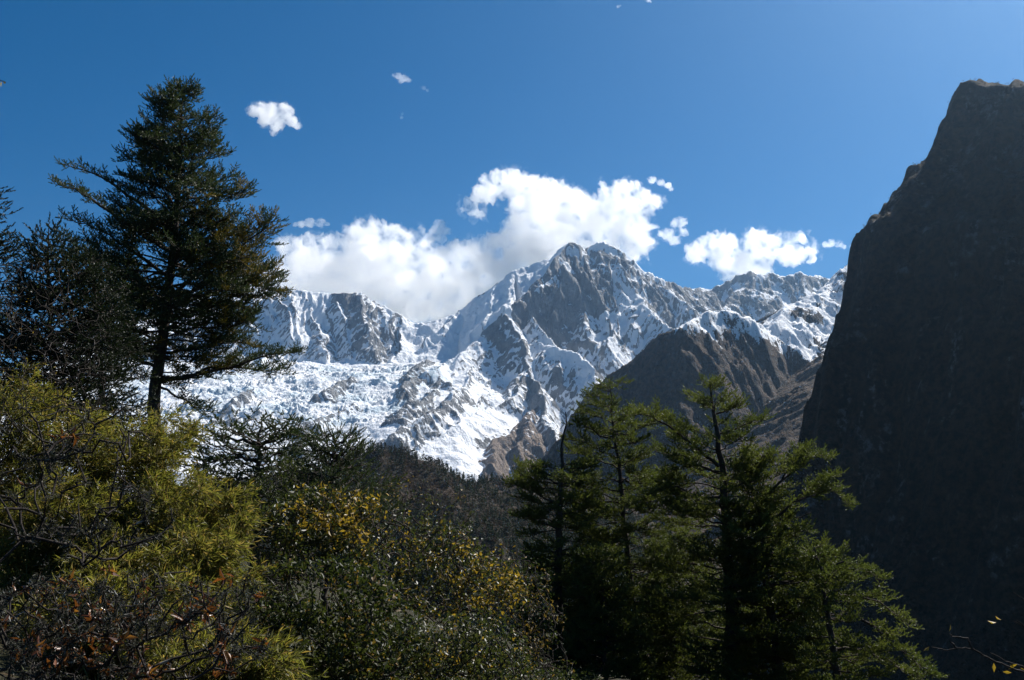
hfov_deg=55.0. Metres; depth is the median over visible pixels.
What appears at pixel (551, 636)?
shrub
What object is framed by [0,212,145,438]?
young spruce
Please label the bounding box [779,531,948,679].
fir tree
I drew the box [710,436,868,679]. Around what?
fir tree
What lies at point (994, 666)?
leafy twig
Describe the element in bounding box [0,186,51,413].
fir tree
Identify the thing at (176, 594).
bamboo
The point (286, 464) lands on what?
shrub
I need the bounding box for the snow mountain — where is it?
[0,242,723,493]
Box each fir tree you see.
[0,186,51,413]
[44,73,307,474]
[46,249,161,437]
[166,401,358,603]
[502,412,616,679]
[540,541,663,679]
[541,375,696,679]
[611,372,809,679]
[611,521,725,679]
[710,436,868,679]
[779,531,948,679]
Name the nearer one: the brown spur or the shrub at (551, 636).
the shrub at (551, 636)
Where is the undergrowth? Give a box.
[0,490,604,679]
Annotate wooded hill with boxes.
[179,449,721,679]
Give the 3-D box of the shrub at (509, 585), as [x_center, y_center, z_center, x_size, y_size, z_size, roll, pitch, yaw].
[-1.135,3.950,14.339,2.833,3.186,2.642,0,-10,0]
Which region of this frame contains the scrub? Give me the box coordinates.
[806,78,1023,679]
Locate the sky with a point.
(418, 155)
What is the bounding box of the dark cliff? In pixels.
[715,79,1023,679]
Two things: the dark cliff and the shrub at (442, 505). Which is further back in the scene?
the dark cliff
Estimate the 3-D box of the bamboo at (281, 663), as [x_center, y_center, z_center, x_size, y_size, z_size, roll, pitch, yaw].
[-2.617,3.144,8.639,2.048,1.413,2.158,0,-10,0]
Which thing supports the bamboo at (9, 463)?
on the ground
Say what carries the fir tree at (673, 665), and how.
on the ground
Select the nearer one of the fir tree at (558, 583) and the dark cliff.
the fir tree at (558, 583)
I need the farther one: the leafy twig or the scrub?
the scrub
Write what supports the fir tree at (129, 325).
on the ground
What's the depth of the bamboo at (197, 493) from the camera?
11.36 m
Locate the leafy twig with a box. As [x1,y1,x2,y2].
[924,592,1023,673]
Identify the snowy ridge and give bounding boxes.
[699,270,829,320]
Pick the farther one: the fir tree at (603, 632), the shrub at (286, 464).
the fir tree at (603, 632)
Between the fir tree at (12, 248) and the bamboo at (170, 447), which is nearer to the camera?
the bamboo at (170, 447)
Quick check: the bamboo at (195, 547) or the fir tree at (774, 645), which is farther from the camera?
the fir tree at (774, 645)
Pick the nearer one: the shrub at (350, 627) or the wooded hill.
the shrub at (350, 627)
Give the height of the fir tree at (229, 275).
18.244 m
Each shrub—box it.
[0,257,118,459]
[0,400,176,568]
[0,553,273,679]
[238,451,332,637]
[242,545,431,679]
[252,480,388,678]
[341,502,529,658]
[356,606,532,679]
[382,471,476,676]
[483,545,576,679]
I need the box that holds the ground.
[0,489,628,679]
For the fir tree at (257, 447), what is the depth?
23.43 m
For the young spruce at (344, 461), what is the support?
on the ground
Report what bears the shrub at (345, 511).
on the ground
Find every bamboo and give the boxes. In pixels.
[0,357,76,572]
[0,462,122,620]
[0,554,223,679]
[3,398,219,586]
[47,461,271,635]
[53,507,281,679]
[140,612,327,679]
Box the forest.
[209,441,673,661]
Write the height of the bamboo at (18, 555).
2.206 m
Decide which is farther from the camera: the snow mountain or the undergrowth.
the snow mountain
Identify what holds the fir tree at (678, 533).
on the ground
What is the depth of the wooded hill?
1832.68 m
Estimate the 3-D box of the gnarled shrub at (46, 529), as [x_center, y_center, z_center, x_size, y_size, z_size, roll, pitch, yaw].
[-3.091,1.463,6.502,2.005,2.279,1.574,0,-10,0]
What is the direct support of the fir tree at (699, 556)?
on the ground
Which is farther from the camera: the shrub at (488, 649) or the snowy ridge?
the snowy ridge
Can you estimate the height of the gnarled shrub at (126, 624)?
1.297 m
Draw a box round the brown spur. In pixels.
[524,265,847,585]
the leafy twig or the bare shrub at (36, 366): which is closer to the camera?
the leafy twig
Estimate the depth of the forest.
1818.83 m
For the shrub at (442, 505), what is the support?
on the ground
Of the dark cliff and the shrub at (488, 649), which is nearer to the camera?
the shrub at (488, 649)
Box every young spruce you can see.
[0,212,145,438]
[262,407,414,674]
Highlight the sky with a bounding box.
[0,0,1023,375]

